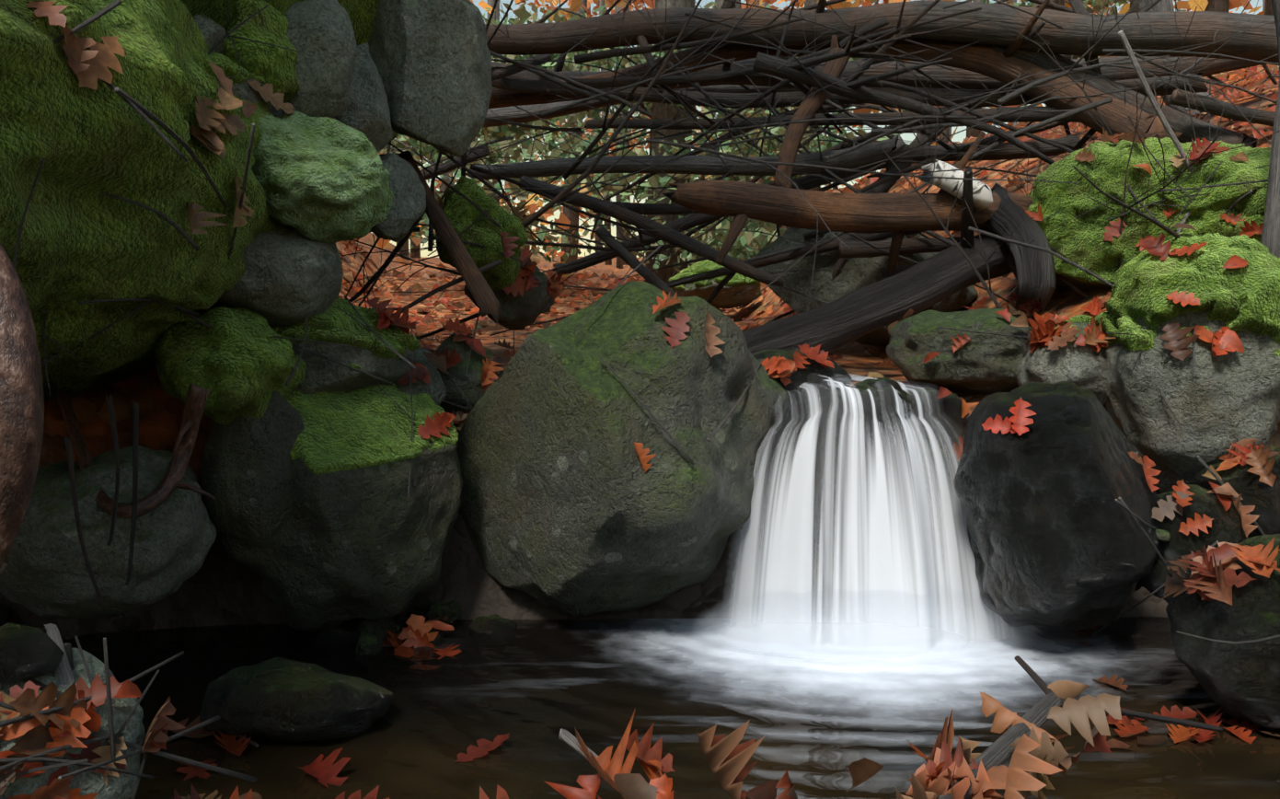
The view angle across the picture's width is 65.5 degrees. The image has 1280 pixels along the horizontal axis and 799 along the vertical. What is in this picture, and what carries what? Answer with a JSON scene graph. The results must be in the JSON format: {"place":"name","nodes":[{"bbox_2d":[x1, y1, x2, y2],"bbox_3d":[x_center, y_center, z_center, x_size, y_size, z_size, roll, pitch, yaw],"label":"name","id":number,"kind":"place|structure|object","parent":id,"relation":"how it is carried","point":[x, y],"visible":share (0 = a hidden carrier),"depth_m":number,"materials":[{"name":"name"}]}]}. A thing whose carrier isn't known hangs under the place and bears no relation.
{"place":"outdoors","nodes":[
{"label":"outdoors","id":0,"kind":"place"},
{"bbox_2d":[0,0,335,401],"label":"mossy boulder","id":1,"kind":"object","parent":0,"point":[83,238],"depth_m":1.60,"materials":[{"name":"green plant"}]},
{"bbox_2d":[0,242,44,573],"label":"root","id":2,"kind":"object","parent":1,"relation":"attached to","point":[21,409],"visible":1,"depth_m":1.04,"materials":[{"name":"brown plant"}]},
{"bbox_2d":[63,436,102,604],"bbox_3d":[-0.922,0.201,1.650,0.064,0.280,0.012,1,3,12],"label":"hanging root","id":3,"kind":"object","parent":1,"relation":"hanging from","point":[68,445],"visible":1,"depth_m":1.65,"materials":[{"name":"brown plant"}]},
{"bbox_2d":[105,393,120,545],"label":"twig","id":4,"kind":"object","parent":1,"relation":"hanging from","point":[109,402],"visible":1,"depth_m":1.75,"materials":[{"name":"brown wood"}]},
{"bbox_2d":[125,400,138,585],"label":"twig","id":5,"kind":"object","parent":1,"relation":"hanging from","point":[135,422],"visible":1,"depth_m":1.85,"materials":[{"name":"brown wood"}]},
{"bbox_2d":[56,381,215,518],"bbox_3d":[-1.065,0.092,1.996,0.475,0.256,0.163,1,3,24],"label":"root","id":6,"kind":"object","parent":1,"relation":"attached to","point":[170,481],"visible":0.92,"depth_m":1.95,"materials":[{"name":"brown plant"}]},
{"bbox_2d":[193,14,225,54],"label":"stone","id":7,"kind":"object","parent":1,"relation":"on","point":[213,32],"visible":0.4,"depth_m":2.12,"materials":[{"name":"grey stone"}]},
{"bbox_2d":[153,306,306,425],"bbox_3d":[-0.904,-0.067,2.200,0.307,0.276,0.305,0,3,-1],"label":"moss clump","id":8,"kind":"object","parent":1,"relation":"on","point":[237,362],"visible":0.94,"depth_m":2.09,"materials":[{"name":"green plant"}]},
{"bbox_2d":[223,0,299,103],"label":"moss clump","id":9,"kind":"object","parent":1,"relation":"on","point":[274,66],"visible":0.62,"depth_m":2.19,"materials":[{"name":"green plant"}]},
{"bbox_2d":[215,223,343,327],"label":"stone","id":10,"kind":"object","parent":1,"relation":"on","point":[291,275],"visible":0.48,"depth_m":2.18,"materials":[{"name":"grey stone"}]},
{"bbox_2d":[251,110,393,243],"bbox_3d":[-0.771,-0.503,2.254,0.396,0.299,0.354,0,3,-1],"label":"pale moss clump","id":11,"kind":"object","parent":10,"relation":"on","point":[325,179],"visible":0.77,"depth_m":2.15,"materials":[{"name":"green plant"}]},
{"bbox_2d":[216,75,282,116],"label":"stone","id":12,"kind":"object","parent":11,"relation":"on","point":[250,94],"visible":0.1,"depth_m":2.14,"materials":[{"name":"grey stone"}]},
{"bbox_2d":[201,51,285,110],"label":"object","id":13,"kind":"object","parent":12,"relation":"on","point":[228,66],"visible":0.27,"depth_m":2.11,"materials":[{"name":"green plant"}]},
{"bbox_2d":[281,0,356,118],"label":"stone","id":14,"kind":"object","parent":11,"relation":"on","point":[320,36],"visible":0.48,"depth_m":2.28,"materials":[{"name":"grey stone"}]},
{"bbox_2d":[287,381,458,474],"bbox_3d":[-0.751,0.227,2.468,0.499,0.663,0.566,2,3,30],"label":"moss patch","id":15,"kind":"object","parent":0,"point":[363,427],"visible":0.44,"depth_m":2.32,"materials":[{"name":"green plant"}]},
{"bbox_2d":[370,153,426,242],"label":"stone","id":16,"kind":"object","parent":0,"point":[409,204],"visible":0.6,"depth_m":2.81,"materials":[{"name":"grey stone"}]},
{"bbox_2d":[0,65,1279,640],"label":"ground","id":17,"kind":"structure","parent":0,"point":[219,588],"depth_m":2.64,"materials":[{"name":"brown soil"}]},
{"bbox_2d":[180,0,306,30],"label":"mossy rock","id":18,"kind":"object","parent":17,"relation":"on","point":[215,11],"depth_m":2.32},
{"bbox_2d":[215,390,462,632],"bbox_3d":[-0.753,0.237,2.472,0.508,0.658,0.579,2,3,30],"label":"boulder","id":19,"kind":"object","parent":17,"relation":"on","point":[370,543],"visible":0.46,"depth_m":2.28,"materials":[{"name":"grey stone"}]},
{"bbox_2d":[201,390,304,547],"bbox_3d":[-0.862,0.145,2.245,0.230,0.380,0.234,0,3,-1],"label":"stone","id":20,"kind":"object","parent":19,"relation":"on","point":[247,479],"visible":0.67,"depth_m":2.16,"materials":[{"name":"grey stone"}]},
{"bbox_2d":[272,384,298,410],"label":"moss","id":21,"kind":"object","parent":20,"relation":"on","point":[277,387],"visible":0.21,"depth_m":2.20,"materials":[{"name":"green plant"}]},
{"bbox_2d":[271,298,420,369],"bbox_3d":[-0.783,-0.114,2.495,0.455,0.282,0.443,0,3,-1],"label":"moss","id":22,"kind":"object","parent":19,"relation":"on","point":[332,323],"visible":0.4,"depth_m":2.35,"materials":[{"name":"green plant"}]},
{"bbox_2d":[290,341,414,393],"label":"stone","id":23,"kind":"object","parent":19,"relation":"on","point":[322,374],"visible":0.19,"depth_m":2.34,"materials":[{"name":"grey stone"}]},
{"bbox_2d":[394,346,446,405],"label":"stone","id":24,"kind":"object","parent":19,"relation":"on","point":[435,388],"visible":0.1,"depth_m":2.61,"materials":[{"name":"grey stone"}]},
{"bbox_2d":[336,0,397,141],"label":"mossy rock","id":25,"kind":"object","parent":17,"relation":"on","point":[362,14],"depth_m":2.81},
{"bbox_2d":[332,42,392,151],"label":"stone","id":26,"kind":"object","parent":25,"relation":"attached to","point":[365,111],"visible":0.6,"depth_m":2.63,"materials":[{"name":"grey stone"}]},
{"bbox_2d":[368,0,492,157],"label":"boulder","id":27,"kind":"object","parent":25,"relation":"attached to","point":[432,59],"visible":0.81,"depth_m":2.82,"materials":[{"name":"grey stone"}]},
{"bbox_2d":[435,332,503,413],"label":"stone","id":28,"kind":"object","parent":17,"relation":"on","point":[469,386],"visible":0.4,"depth_m":2.87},
{"bbox_2d":[455,281,788,617],"bbox_3d":[-0.018,0.138,2.722,0.780,0.900,0.883,-3,4,-42],"label":"boulder","id":29,"kind":"object","parent":17,"relation":"on","point":[569,506],"visible":0.9,"depth_m":2.40,"materials":[{"name":"grey stone"}]},
{"bbox_2d":[205,0,1279,421],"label":"dead branch tangle","id":30,"kind":"object","parent":17,"relation":"on","point":[800,74],"visible":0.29,"depth_m":3.86,"materials":[{"name":"brown wood"}]},
{"bbox_2d":[393,150,504,323],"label":"leaning log","id":31,"kind":"object","parent":30,"relation":"on","point":[485,297],"visible":0.77,"depth_m":2.88,"materials":[{"name":"brown wood"}]},
{"bbox_2d":[435,175,528,290],"bbox_3d":[-0.522,-0.538,3.256,0.316,0.359,0.310,0,3,-1],"label":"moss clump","id":32,"kind":"object","parent":30,"relation":"on","point":[461,213],"visible":0.73,"depth_m":3.15,"materials":[{"name":"green plant"}]},
{"bbox_2d":[463,261,554,330],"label":"stone","id":33,"kind":"object","parent":30,"relation":"on","point":[519,311],"visible":0.48,"depth_m":3.47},
{"bbox_2d":[595,225,678,296],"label":"branch","id":34,"kind":"object","parent":30,"relation":"on","point":[622,252],"visible":0.77,"depth_m":3.84,"materials":[{"name":"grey wood"}]},
{"bbox_2d":[517,175,785,286],"bbox_3d":[0.033,-0.714,4.170,1.193,0.507,0.124,1,3,20],"label":"branch","id":35,"kind":"object","parent":30,"relation":"on","point":[676,237],"visible":0.94,"depth_m":4.10,"materials":[{"name":"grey wood"}]},
{"bbox_2d":[465,133,913,179],"bbox_3d":[0.171,-1.035,4.331,1.973,0.184,0.229,1,3,18],"label":"grey log","id":36,"kind":"object","parent":30,"relation":"on","point":[870,153],"visible":0.69,"depth_m":4.23,"materials":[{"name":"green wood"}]},
{"bbox_2d":[482,54,1082,127],"bbox_3d":[0.497,-1.690,5.312,4.069,0.424,0.403,0,3,8],"label":"log","id":37,"kind":"object","parent":30,"relation":"on","point":[510,113],"visible":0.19,"depth_m":5.37,"materials":[{"name":"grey wood"}]},
{"bbox_2d":[774,34,853,187],"bbox_3d":[0.685,-1.121,3.927,0.099,0.706,0.514,3,4,41],"label":"branch","id":38,"kind":"object","parent":30,"relation":"on","point":[811,105],"visible":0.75,"depth_m":3.86,"materials":[{"name":"brown wood"}]},
{"bbox_2d":[553,131,1086,275],"bbox_3d":[0.831,-0.938,4.853,2.580,0.655,0.162,0,3,6],"label":"cross log","id":39,"kind":"object","parent":30,"relation":"on","point":[809,182],"visible":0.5,"depth_m":4.76,"materials":[{"name":"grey wood"}]},
{"bbox_2d":[491,53,1265,89],"bbox_3d":[1.012,-1.683,4.844,4.320,0.483,0.340,0,3,8],"label":"log","id":40,"kind":"object","parent":30,"relation":"on","point":[962,78],"visible":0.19,"depth_m":4.64,"materials":[{"name":"brown wood"}]},
{"bbox_2d":[864,0,1057,193],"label":"cross log","id":41,"kind":"object","parent":30,"relation":"on","point":[885,187],"visible":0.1,"depth_m":4.72,"materials":[{"name":"brown wood"}]},
{"bbox_2d":[369,0,1186,276],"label":"hemlock boughs","id":42,"kind":"object","parent":17,"relation":"on","point":[748,239],"visible":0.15,"depth_m":8.53,"materials":[{"name":"green plant"}]},
{"bbox_2d":[348,0,1264,276],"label":"autumn foliage","id":43,"kind":"object","parent":17,"relation":"on","point":[533,206],"visible":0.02,"depth_m":15.98,"materials":[{"name":"orange plant"}]},
{"bbox_2d":[342,0,1279,357],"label":"twigs","id":44,"kind":"object","parent":17,"relation":"on","point":[872,127],"visible":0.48,"depth_m":3.82,"materials":[{"name":"brown wood"}]},
{"bbox_2d":[396,0,1273,283],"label":"forest trunks","id":45,"kind":"object","parent":17,"relation":"on","point":[671,112],"depth_m":10.55,"materials":[{"name":"grey plant"}]},
{"bbox_2d":[726,387,970,580],"bbox_3d":[0.589,0.398,2.997,1.105,0.885,0.851,0,3,-1],"label":"ledge rock","id":46,"kind":"object","parent":17,"relation":"on","point":[950,407],"visible":0.02,"depth_m":2.65,"materials":[{"name":"grey stone"}]},
{"bbox_2d":[752,349,852,412],"bbox_3d":[0.408,-0.053,2.835,0.374,0.178,0.294,-3,4,-41],"label":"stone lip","id":47,"kind":"object","parent":46,"relation":"on","point":[799,377],"visible":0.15,"depth_m":2.73,"materials":[{"name":"black stone"}]},
{"bbox_2d":[843,377,915,429],"bbox_3d":[0.617,0.010,2.565,0.179,0.136,0.143,0,3,-1],"label":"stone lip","id":48,"kind":"object","parent":46,"relation":"on","point":[906,397],"visible":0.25,"depth_m":2.52,"materials":[{"name":"grey stone"}]},
{"bbox_2d":[755,226,978,345],"bbox_3d":[1.044,-0.543,4.499,0.920,0.599,0.773,2,4,37],"label":"grey boulder","id":49,"kind":"object","parent":17,"relation":"on","point":[861,272],"visible":0.29,"depth_m":4.24,"materials":[{"name":"grey stone"}]},
{"bbox_2d":[742,169,1012,354],"bbox_3d":[0.880,-0.431,3.552,1.600,0.719,0.565,-2,4,-34],"label":"wet log","id":50,"kind":"object","parent":17,"relation":"on","point":[928,283],"visible":0.62,"depth_m":3.44,"materials":[{"name":"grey wood"}]},
{"bbox_2d":[663,131,1035,302],"bbox_3d":[0.845,-0.659,3.616,1.553,0.626,0.345,0,3,-6],"label":"log","id":51,"kind":"object","parent":50,"relation":"on","point":[898,214],"visible":0.77,"depth_m":3.57,"materials":[{"name":"brown wood"}]},
{"bbox_2d":[916,159,992,214],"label":"birch log","id":52,"kind":"object","parent":51,"relation":"on","point":[982,195],"visible":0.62,"depth_m":3.53,"materials":[{"name":"white wood"}]},
{"bbox_2d":[983,182,1056,311],"bbox_3d":[1.339,-0.552,3.560,0.158,0.490,0.427,0,3,-8],"label":"log stump","id":53,"kind":"object","parent":50,"relation":"on","point":[1035,269],"visible":0.79,"depth_m":3.43,"materials":[{"name":"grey wood"}]},
{"bbox_2d":[484,0,1279,92],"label":"log","id":54,"kind":"object","parent":17,"relation":"on","point":[1259,43],"visible":0.69,"depth_m":4.19,"materials":[{"name":"brown wood"}]},
{"bbox_2d":[491,71,1207,108],"bbox_3d":[0.800,-1.443,4.545,3.269,0.307,0.138,1,3,14],"label":"log","id":55,"kind":"object","parent":54,"relation":"on","point":[540,86],"visible":0.48,"depth_m":4.54,"materials":[{"name":"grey wood"}]},
{"bbox_2d":[886,307,1032,394],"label":"rock","id":56,"kind":"object","parent":17,"relation":"on","point":[980,363],"visible":0.79,"depth_m":3.04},
{"bbox_2d":[1015,321,1107,404],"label":"stone","id":57,"kind":"object","parent":17,"relation":"on","point":[1082,366],"visible":0.35,"depth_m":2.79,"materials":[{"name":"grey stone"}]},
{"bbox_2d":[1058,314,1094,331],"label":"mossy rock","id":58,"kind":"object","parent":57,"relation":"on","point":[1082,318],"visible":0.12,"depth_m":2.88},
{"bbox_2d":[991,21,1257,149],"bbox_3d":[1.967,-1.228,4.133,0.995,0.623,0.468,1,3,11],"label":"log","id":59,"kind":"object","parent":17,"relation":"on","point":[1173,117],"visible":0.33,"depth_m":4.04,"materials":[{"name":"brown wood"}]},
{"bbox_2d":[1026,137,1270,284],"bbox_3d":[1.927,-0.676,3.696,1.133,0.602,1.190,0,3,-1],"label":"moss mound","id":60,"kind":"object","parent":17,"relation":"on","point":[1080,241],"visible":0.4,"depth_m":3.42,"materials":[{"name":"green plant"}]},
{"bbox_2d":[1118,30,1194,233],"bbox_3d":[1.712,-0.854,3.271,0.284,0.721,0.036,0,3,6],"label":"pale twig","id":61,"kind":"object","parent":60,"relation":"on","point":[1148,91],"visible":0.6,"depth_m":3.27,"materials":[{"name":"grey wood"}]},
{"bbox_2d":[1134,0,1211,115],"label":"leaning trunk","id":62,"kind":"object","parent":17,"relation":"on","point":[1164,5],"visible":0.06,"depth_m":5.09,"materials":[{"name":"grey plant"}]},
{"bbox_2d":[1104,311,1279,493],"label":"grey boulder","id":63,"kind":"object","parent":17,"relation":"on","point":[1217,404],"visible":0.5,"depth_m":2.55,"materials":[{"name":"grey stone"}]},
{"bbox_2d":[1094,231,1279,356],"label":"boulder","id":64,"kind":"object","parent":63,"relation":"on","point":[1238,300],"visible":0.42,"depth_m":2.55,"materials":[{"name":"green plant"}]},
{"bbox_2d":[1245,171,1268,242],"bbox_3d":[2.168,-0.434,3.197,0.624,0.676,0.647,0,3,-1],"label":"moss mound","id":65,"kind":"object","parent":17,"relation":"on","point":[1256,205],"visible":0.04,"depth_m":3.13,"materials":[{"name":"green plant"}]},
{"bbox_2d":[1260,0,1279,257],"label":"trunk","id":66,"kind":"object","parent":17,"relation":"on","point":[1270,240],"visible":0.73,"depth_m":2.96,"materials":[{"name":"grey wood"}]},
{"bbox_2d":[62,616,1279,798],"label":"pool water","id":67,"kind":"structure","parent":0,"point":[532,688],"depth_m":1.98,"materials":[{"name":"liquid"}]},
{"bbox_2d":[0,647,145,798],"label":"stone","id":68,"kind":"object","parent":67,"relation":"on","point":[122,785],"visible":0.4,"depth_m":1.26,"materials":[{"name":"grey stone"}]},
{"bbox_2d":[23,678,63,697],"bbox_3d":[-0.759,0.355,1.250,0.141,0.070,0.012,0,3,1],"label":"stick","id":69,"kind":"object","parent":68,"relation":"on","point":[42,686],"visible":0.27,"depth_m":1.25,"materials":[{"name":"brown wood"}]},
{"bbox_2d":[41,622,75,686],"bbox_3d":[-0.752,0.338,1.289,0.071,0.090,0.025,3,4,43],"label":"pale stick","id":70,"kind":"object","parent":68,"relation":"on","point":[63,674],"visible":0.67,"depth_m":1.28,"materials":[{"name":"grey wood"}]},
{"bbox_2d":[63,642,74,669],"bbox_3d":[-0.742,0.370,1.301,0.023,0.102,0.010,1,3,18],"label":"stick","id":71,"kind":"object","parent":68,"relation":"in","point":[68,650],"visible":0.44,"depth_m":1.30,"materials":[{"name":"wood"}]},
{"bbox_2d":[0,445,216,618],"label":"boulder","id":72,"kind":"object","parent":67,"relation":"on","point":[44,573],"visible":0.77,"depth_m":1.95,"materials":[{"name":"grey stone"}]},
{"bbox_2d":[199,712,258,747],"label":"twig","id":73,"kind":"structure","parent":67,"relation":"on","point":[253,743],"depth_m":1.77,"materials":[{"name":"brown wood"}]},
{"bbox_2d":[199,657,394,741],"bbox_3d":[-0.646,0.574,1.887,0.345,0.163,0.263,0,3,-1],"label":"pool rock","id":74,"kind":"object","parent":67,"relation":"on","point":[282,698],"visible":0.92,"depth_m":1.79,"materials":[{"name":"grey stone"}]},
{"bbox_2d":[345,613,402,636],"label":"stone shore","id":75,"kind":"structure","parent":67,"relation":"on","point":[353,625],"depth_m":2.48,"materials":[{"name":"black stone"}]},
{"bbox_2d":[427,627,446,643],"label":"stone shore","id":76,"kind":"structure","parent":67,"relation":"on","point":[440,634],"depth_m":2.44,"materials":[{"name":"black stone"}]},
{"bbox_2d":[19,325,1170,655],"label":"grey pebbles","id":77,"kind":"object","parent":67,"relation":"on","point":[374,633],"visible":0.71,"depth_m":2.40,"materials":[{"name":"grey stone"}]},
{"bbox_2d":[0,321,1246,684],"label":"wet pebbles","id":78,"kind":"object","parent":67,"relation":"on","point":[28,652],"visible":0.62,"depth_m":1.25,"materials":[{"name":"black stone"}]},
{"bbox_2d":[0,0,1279,798],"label":"fallen leaves","id":79,"kind":"object","parent":67,"relation":"on","point":[1038,760],"visible":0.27,"depth_m":1.84,"materials":[{"name":"orange plant"}]},
{"bbox_2d":[558,727,598,760],"bbox_3d":[-0.037,0.456,1.208,0.169,0.075,0.014,2,4,39],"label":"thin stick","id":80,"kind":"object","parent":79,"relation":"on","point":[569,738],"visible":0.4,"depth_m":1.24,"materials":[{"name":"grey wood"}]},
{"bbox_2d":[672,279,759,309],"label":"stone","id":81,"kind":"object","parent":79,"relation":"on","point":[727,296],"visible":0.44,"depth_m":6.77,"materials":[{"name":"stone"}]},
{"bbox_2d":[668,259,761,296],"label":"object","id":82,"kind":"object","parent":81,"relation":"on","point":[737,279],"visible":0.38,"depth_m":6.74,"materials":[{"name":"green plant"}]},
{"bbox_2d":[935,691,1063,798],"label":"grey stick","id":83,"kind":"object","parent":79,"relation":"on","point":[999,751],"visible":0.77,"depth_m":1.14,"materials":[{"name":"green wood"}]},
{"bbox_2d":[1014,655,1057,696],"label":"twig","id":84,"kind":"object","parent":83,"relation":"attached to","point":[1041,683],"visible":0.9,"depth_m":1.28,"materials":[{"name":"wood"}]},
{"bbox_2d":[1057,696,1223,732],"bbox_3d":[0.666,0.418,1.314,0.383,0.122,0.011,-2,4,-31],"label":"twig","id":85,"kind":"object","parent":83,"relation":"attached to","point":[1161,718],"visible":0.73,"depth_m":1.34,"materials":[{"name":"brown wood"}]},
{"bbox_2d":[1194,444,1279,538],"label":"stone","id":86,"kind":"object","parent":79,"relation":"on","point":[1263,498],"visible":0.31,"depth_m":2.38,"materials":[{"name":"grey stone"}]},
{"bbox_2d":[0,0,1279,798],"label":"twig litter","id":87,"kind":"object","parent":67,"relation":"on","point":[141,110],"visible":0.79,"depth_m":1.64,"materials":[{"name":"grey plant"}]},
{"bbox_2d":[719,371,1011,649],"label":"waterfall","id":88,"kind":"structure","parent":67,"relation":"on","point":[881,552],"depth_m":2.42,"materials":[{"name":"white liquid"}]},
{"bbox_2d":[953,380,1162,631],"bbox_3d":[1.013,0.255,2.413,0.479,0.603,0.482,3,4,41],"label":"wet boulder","id":89,"kind":"object","parent":67,"relation":"on","point":[1057,538],"visible":0.9,"depth_m":2.25,"materials":[{"name":"black stone"}]},
{"bbox_2d":[1137,484,1249,603],"bbox_3d":[1.272,0.347,2.314,0.247,0.310,0.259,0,3,-1],"label":"stone","id":90,"kind":"object","parent":67,"relation":"on","point":[1227,525],"visible":0.35,"depth_m":2.23,"materials":[{"name":"grey stone"}]},
{"bbox_2d":[1165,533,1279,729],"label":"boulder","id":91,"kind":"object","parent":67,"relation":"on","point":[1239,681],"visible":0.71,"depth_m":1.83,"materials":[{"name":"grey stone"}]},
{"bbox_2d":[370,0,1262,257],"label":"sky","id":92,"kind":"structure","parent":0,"point":[958,137],"materials":[{"name":"white"}]},
{"bbox_2d":[583,106,1079,129],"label":"log","id":93,"kind":"object","parent":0,"point":[691,124],"visible":0.4,"depth_m":4.45,"materials":[{"name":"brown wood"}]},
{"bbox_2d":[488,0,1182,141],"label":"log arch","id":94,"kind":"structure","parent":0,"point":[1004,67],"depth_m":4.23,"materials":[{"name":"brown wood"}]},
{"bbox_2d":[689,583,1043,661],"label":"fall mist","id":95,"kind":"structure","parent":0,"point":[835,644],"depth_m":2.30,"materials":[{"name":"white liquid"}]}
]}

